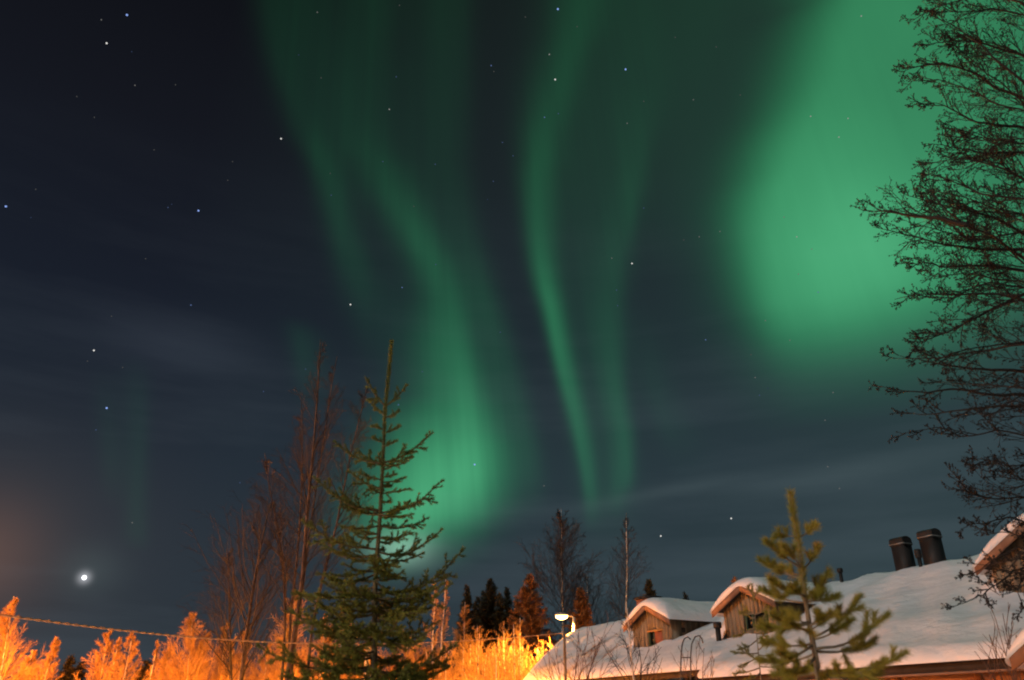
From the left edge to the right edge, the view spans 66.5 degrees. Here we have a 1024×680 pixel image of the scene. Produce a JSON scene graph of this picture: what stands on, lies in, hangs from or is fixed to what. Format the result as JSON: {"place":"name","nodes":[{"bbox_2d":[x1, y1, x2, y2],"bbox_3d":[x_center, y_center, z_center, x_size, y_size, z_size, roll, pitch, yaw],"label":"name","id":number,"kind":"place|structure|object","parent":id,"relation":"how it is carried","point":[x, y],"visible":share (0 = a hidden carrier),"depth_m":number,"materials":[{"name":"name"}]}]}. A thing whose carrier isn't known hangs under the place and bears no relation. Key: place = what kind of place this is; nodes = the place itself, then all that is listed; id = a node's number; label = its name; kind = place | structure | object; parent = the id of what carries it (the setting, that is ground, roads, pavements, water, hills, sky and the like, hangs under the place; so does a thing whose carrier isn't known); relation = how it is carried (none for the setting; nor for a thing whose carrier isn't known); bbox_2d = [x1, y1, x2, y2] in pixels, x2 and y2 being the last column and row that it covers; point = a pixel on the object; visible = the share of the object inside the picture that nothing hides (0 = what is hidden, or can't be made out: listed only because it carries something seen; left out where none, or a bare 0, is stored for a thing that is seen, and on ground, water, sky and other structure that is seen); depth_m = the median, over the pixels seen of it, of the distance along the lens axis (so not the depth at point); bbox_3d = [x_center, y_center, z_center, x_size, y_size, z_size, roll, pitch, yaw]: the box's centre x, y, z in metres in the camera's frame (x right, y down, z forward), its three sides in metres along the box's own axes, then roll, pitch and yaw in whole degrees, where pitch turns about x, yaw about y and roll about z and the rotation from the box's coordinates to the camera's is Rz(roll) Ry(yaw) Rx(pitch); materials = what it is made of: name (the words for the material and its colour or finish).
{"place":"outdoors","nodes":[
{"label":"outdoors","id":0,"kind":"place"},
{"bbox_2d":[0,0,1023,679],"label":"sky","id":1,"kind":"structure","parent":0,"point":[604,412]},
{"bbox_2d":[555,613,575,630],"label":"street lamp","id":2,"kind":"object","parent":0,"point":[561,616],"visible":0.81,"depth_m":40.20,"materials":[{"name":"paint"}]},
{"bbox_3d":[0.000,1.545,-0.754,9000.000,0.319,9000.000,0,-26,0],"label":"snowy ground","id":3,"kind":"structure","parent":0,"visible":0},
{"bbox_2d":[0,596,52,679],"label":"birch tree","id":4,"kind":"object","parent":3,"relation":"on","point":[5,637],"visible":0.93,"depth_m":27.08,"materials":[{"name":"orange plant"}]},
{"bbox_2d":[10,650,44,679],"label":"birch tree","id":5,"kind":"object","parent":3,"relation":"on","point":[30,660],"visible":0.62,"depth_m":30.48,"materials":[{"name":"orange plant"}]},
{"bbox_2d":[26,637,64,679],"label":"birch tree","id":6,"kind":"object","parent":3,"relation":"on","point":[49,659],"visible":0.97,"depth_m":28.59,"materials":[{"name":"orange plant"}]},
{"bbox_2d":[55,654,77,679],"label":"conifer","id":7,"kind":"object","parent":3,"relation":"on","point":[69,674],"visible":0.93,"depth_m":47.88,"materials":[{"name":"plant"}]},
{"bbox_2d":[73,661,87,679],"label":"conifer","id":8,"kind":"object","parent":3,"relation":"on","point":[79,667],"visible":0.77,"depth_m":49.74,"materials":[{"name":"plant"}]},
{"bbox_2d":[74,630,131,679],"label":"birch tree","id":9,"kind":"object","parent":3,"relation":"on","point":[98,674],"visible":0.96,"depth_m":31.30,"materials":[{"name":"orange plant"}]},
{"bbox_2d":[103,636,123,679],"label":"birch tree","id":10,"kind":"object","parent":3,"relation":"on","point":[117,645],"visible":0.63,"depth_m":33.49,"materials":[{"name":"orange plant"}]},
{"bbox_2d":[105,630,147,679],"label":"birch tree","id":11,"kind":"object","parent":3,"relation":"on","point":[132,653],"visible":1,"depth_m":30.59,"materials":[{"name":"orange plant"}]},
{"bbox_2d":[135,658,155,679],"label":"conifer","id":12,"kind":"object","parent":3,"relation":"on","point":[143,670],"visible":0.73,"depth_m":47.86,"materials":[{"name":"brown plant"}]},
{"bbox_2d":[145,639,158,679],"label":"birch tree","id":13,"kind":"object","parent":3,"relation":"on","point":[154,660],"visible":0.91,"depth_m":35.19,"materials":[{"name":"orange plant"}]},
{"bbox_2d":[151,647,183,679],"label":"birch tree","id":14,"kind":"object","parent":3,"relation":"on","point":[162,668],"visible":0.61,"depth_m":33.19,"materials":[{"name":"orange plant"}]},
{"bbox_2d":[155,612,219,679],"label":"birch tree","id":15,"kind":"object","parent":3,"relation":"on","point":[197,670],"visible":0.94,"depth_m":32.45,"materials":[{"name":"orange plant"}]},
{"bbox_2d":[203,622,237,679],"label":"birch tree","id":16,"kind":"object","parent":3,"relation":"on","point":[223,676],"visible":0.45,"depth_m":33.26,"materials":[{"name":"orange plant"}]},
{"bbox_2d":[180,549,279,679],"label":"birch tree","id":17,"kind":"object","parent":3,"relation":"on","point":[228,645],"visible":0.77,"depth_m":25.31,"materials":[{"name":"brown plant"}]},
{"bbox_2d":[225,631,256,679],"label":"birch tree","id":18,"kind":"object","parent":3,"relation":"on","point":[249,678],"visible":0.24,"depth_m":35.21,"materials":[{"name":"brown plant"}]},
{"bbox_2d":[176,487,324,679],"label":"birch tree","id":19,"kind":"object","parent":3,"relation":"on","point":[245,646],"visible":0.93,"depth_m":23.96,"materials":[{"name":"brown plant"}]},
{"bbox_2d":[247,641,279,679],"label":"birch tree","id":20,"kind":"object","parent":3,"relation":"on","point":[262,664],"visible":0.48,"depth_m":36.82,"materials":[{"name":"orange plant"}]},
{"bbox_2d":[231,455,313,679],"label":"birch tree","id":21,"kind":"object","parent":3,"relation":"on","point":[285,605],"visible":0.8,"depth_m":25.59,"materials":[{"name":"brown plant"}]},
{"bbox_2d":[260,596,321,679],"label":"birch tree","id":22,"kind":"object","parent":3,"relation":"on","point":[280,638],"visible":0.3,"depth_m":35.22,"materials":[{"name":"orange plant"}]},
{"bbox_2d":[263,401,331,654],"bbox_3d":[-7.061,7.553,25.131,2.311,11.666,2.554,0,-26,0],"label":"birch tree","id":23,"kind":"object","parent":3,"relation":"on","point":[295,573],"visible":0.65,"depth_m":25.61,"materials":[{"name":"brown plant"}]},
{"bbox_2d":[259,339,358,679],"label":"birch tree","id":24,"kind":"object","parent":3,"relation":"on","point":[302,577],"visible":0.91,"depth_m":24.14,"materials":[{"name":"brown plant"}]},
{"bbox_2d":[286,357,347,679],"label":"birch tree","id":25,"kind":"object","parent":3,"relation":"on","point":[327,432],"visible":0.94,"depth_m":25.36,"materials":[{"name":"brown plant"}]},
{"bbox_2d":[300,614,341,679],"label":"birch tree","id":26,"kind":"object","parent":3,"relation":"on","point":[327,640],"visible":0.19,"depth_m":37.31,"materials":[{"name":"brown plant"}]},
{"bbox_2d":[320,601,358,679],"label":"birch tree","id":27,"kind":"object","parent":3,"relation":"on","point":[340,646],"visible":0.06,"depth_m":40.09,"materials":[{"name":"brown plant"}]},
{"bbox_2d":[307,383,374,669],"bbox_3d":[-5.005,6.457,22.534,2.089,11.350,1.758,11,-28,-22],"label":"birch tree","id":28,"kind":"object","parent":3,"relation":"on","point":[325,567],"visible":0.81,"depth_m":23.39,"materials":[{"name":"brown plant"}]},
{"bbox_2d":[148,633,552,679],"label":"bare thicket","id":29,"kind":"object","parent":3,"relation":"on","point":[246,673],"visible":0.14,"depth_m":39.71,"materials":[{"name":"brown plant"}]},
{"bbox_2d":[254,339,465,679],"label":"spruce tree","id":30,"kind":"object","parent":3,"relation":"on","point":[354,658],"visible":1,"depth_m":8.56,"materials":[{"name":"green plant"}]},
{"bbox_2d":[342,647,385,679],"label":"birch tree","id":31,"kind":"object","parent":3,"relation":"on","point":[364,664],"visible":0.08,"depth_m":36.68,"materials":[{"name":"orange plant"}]},
{"bbox_2d":[377,635,431,679],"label":"birch tree","id":32,"kind":"object","parent":3,"relation":"on","point":[411,654],"visible":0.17,"depth_m":37.85,"materials":[{"name":"orange plant"}]},
{"bbox_2d":[417,579,452,679],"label":"birch tree","id":33,"kind":"object","parent":3,"relation":"on","point":[433,619],"visible":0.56,"depth_m":38.62,"materials":[{"name":"brown plant"}]},
{"bbox_2d":[426,580,455,679],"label":"birch tree","id":34,"kind":"object","parent":3,"relation":"on","point":[442,637],"visible":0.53,"depth_m":39.58,"materials":[{"name":"brown plant"}]},
{"bbox_2d":[421,642,473,679],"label":"bare bush","id":35,"kind":"object","parent":3,"relation":"on","point":[447,673],"visible":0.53,"depth_m":37.56,"materials":[{"name":"orange plant"}]},
{"bbox_2d":[449,585,481,679],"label":"conifer","id":36,"kind":"object","parent":3,"relation":"on","point":[467,597],"visible":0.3,"depth_m":58.57,"materials":[{"name":"orange plant"}]},
{"bbox_2d":[449,604,490,679],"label":"birch tree","id":37,"kind":"object","parent":3,"relation":"on","point":[457,635],"visible":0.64,"depth_m":41.24,"materials":[{"name":"orange plant"}]},
{"bbox_2d":[451,625,504,679],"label":"bare bush","id":38,"kind":"object","parent":3,"relation":"on","point":[476,657],"visible":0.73,"depth_m":38.69,"materials":[{"name":"brown plant"}]},
{"bbox_2d":[470,596,485,673],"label":"conifer","id":39,"kind":"object","parent":3,"relation":"on","point":[476,603],"visible":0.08,"depth_m":62.79,"materials":[{"name":"green plant"}]},
{"bbox_2d":[479,589,487,650],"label":"conifer","id":40,"kind":"object","parent":3,"relation":"on","point":[481,594],"visible":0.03,"depth_m":63.98,"materials":[{"name":"plant"}]},
{"bbox_2d":[469,577,510,662],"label":"conifer","id":41,"kind":"object","parent":3,"relation":"on","point":[490,601],"visible":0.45,"depth_m":60.34,"materials":[{"name":"plant"}]},
{"bbox_2d":[457,645,526,679],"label":"bare bush","id":42,"kind":"object","parent":3,"relation":"on","point":[484,677],"visible":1,"depth_m":36.00,"materials":[{"name":"orange plant"}]},
{"bbox_2d":[487,591,510,669],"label":"conifer","id":43,"kind":"object","parent":3,"relation":"on","point":[500,615],"visible":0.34,"depth_m":59.44,"materials":[{"name":"plant"}]},
{"bbox_2d":[485,621,528,679],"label":"bare bush","id":44,"kind":"object","parent":3,"relation":"on","point":[503,647],"visible":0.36,"depth_m":40.53,"materials":[{"name":"yellow plant"}]},
{"bbox_2d":[502,586,512,641],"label":"conifer","id":45,"kind":"object","parent":3,"relation":"on","point":[507,600],"visible":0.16,"depth_m":62.93,"materials":[{"name":"black plant"}]},
{"bbox_2d":[509,599,522,676],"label":"conifer","id":46,"kind":"object","parent":3,"relation":"on","point":[518,617],"visible":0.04,"depth_m":61.42,"materials":[{"name":"plant"}]},
{"bbox_2d":[499,621,540,679],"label":"bare bush","id":47,"kind":"object","parent":3,"relation":"on","point":[514,647],"visible":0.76,"depth_m":38.08,"materials":[{"name":"plant"}]},
{"bbox_2d":[498,573,559,675],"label":"conifer","id":48,"kind":"object","parent":3,"relation":"on","point":[526,609],"visible":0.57,"depth_m":52.69,"materials":[{"name":"brown plant"}]},
{"bbox_2d":[559,631,566,679],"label":"cable pole","id":49,"kind":"object","parent":3,"relation":"on","point":[564,633],"visible":0.8,"depth_m":25.14,"materials":[{"name":"brown wood"}]},
{"bbox_2d":[0,614,560,644],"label":"overhead cable","id":50,"kind":"object","parent":49,"relation":"attached to","point":[29,618],"visible":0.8,"depth_m":14.54,"materials":[{"name":"black metal"}]},
{"bbox_2d":[516,508,614,647],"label":"birch tree","id":51,"kind":"object","parent":3,"relation":"on","point":[564,563],"visible":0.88,"depth_m":53.97,"materials":[{"name":"brown plant"}]},
{"bbox_2d":[524,612,628,679],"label":"bare shrub","id":52,"kind":"object","parent":3,"relation":"on","point":[594,653],"visible":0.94,"depth_m":20.29,"materials":[{"name":"brown plant"}]},
{"bbox_2d":[564,586,594,631],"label":"conifer","id":53,"kind":"object","parent":3,"relation":"on","point":[581,620],"visible":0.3,"depth_m":52.02,"materials":[{"name":"brown plant"}]},
{"bbox_2d":[563,655,597,679],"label":"bare shrub","id":54,"kind":"object","parent":3,"relation":"on","point":[585,670],"visible":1,"depth_m":18.09,"materials":[{"name":"brown plant"}]},
{"bbox_2d":[564,570,618,624],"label":"birch tree","id":55,"kind":"object","parent":3,"relation":"on","point":[593,601],"visible":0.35,"depth_m":56.86,"materials":[{"name":"brown plant"}]},
{"bbox_2d":[591,607,662,679],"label":"birch tree","id":56,"kind":"object","parent":3,"relation":"on","point":[627,649],"visible":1,"depth_m":19.60,"materials":[{"name":"brown plant"}]},
{"bbox_2d":[603,517,653,621],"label":"birch tree","id":57,"kind":"object","parent":3,"relation":"on","point":[624,576],"visible":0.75,"depth_m":52.53,"materials":[{"name":"brown plant"}]},
{"bbox_2d":[643,578,678,679],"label":"conifer","id":58,"kind":"object","parent":3,"relation":"on","point":[648,588],"visible":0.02,"depth_m":55.71,"materials":[{"name":"plant"}]},
{"bbox_2d":[682,592,701,679],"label":"conifer","id":59,"kind":"object","parent":3,"relation":"on","point":[685,595],"visible":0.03,"depth_m":55.23,"materials":[{"name":"green plant"}]},
{"bbox_2d":[671,634,714,679],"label":"bare shrub","id":60,"kind":"object","parent":3,"relation":"on","point":[695,672],"visible":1,"depth_m":17.10,"materials":[{"name":"brown plant"}]},
{"bbox_2d":[730,583,780,679],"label":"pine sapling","id":61,"kind":"object","parent":3,"relation":"on","point":[745,612],"visible":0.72,"depth_m":8.87,"materials":[{"name":"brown plant"}]},
{"bbox_2d":[523,513,1023,679],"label":"long house","id":62,"kind":"structure","parent":3,"relation":"on","point":[929,631],"depth_m":19.38,"materials":[{"name":"white wood"}]},
{"bbox_2d":[680,635,702,679],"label":"roof ladder","id":63,"kind":"object","parent":62,"relation":"attached to","point":[681,657],"visible":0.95,"depth_m":18.17,"materials":[{"name":"metal"}]},
{"bbox_2d":[752,487,912,679],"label":"pine tree","id":64,"kind":"object","parent":3,"relation":"on","point":[785,657],"visible":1,"depth_m":5.85,"materials":[{"name":"green plant"}]},
{"bbox_2d":[850,0,1023,621],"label":"alder tree","id":65,"kind":"object","parent":3,"relation":"on","point":[972,224],"visible":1,"depth_m":9.95,"materials":[{"name":"plant"}]},
{"bbox_2d":[974,602,1020,679],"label":"bare shrub","id":66,"kind":"object","parent":3,"relation":"on","point":[1008,647],"visible":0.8,"depth_m":11.38,"materials":[{"name":"brown plant"}]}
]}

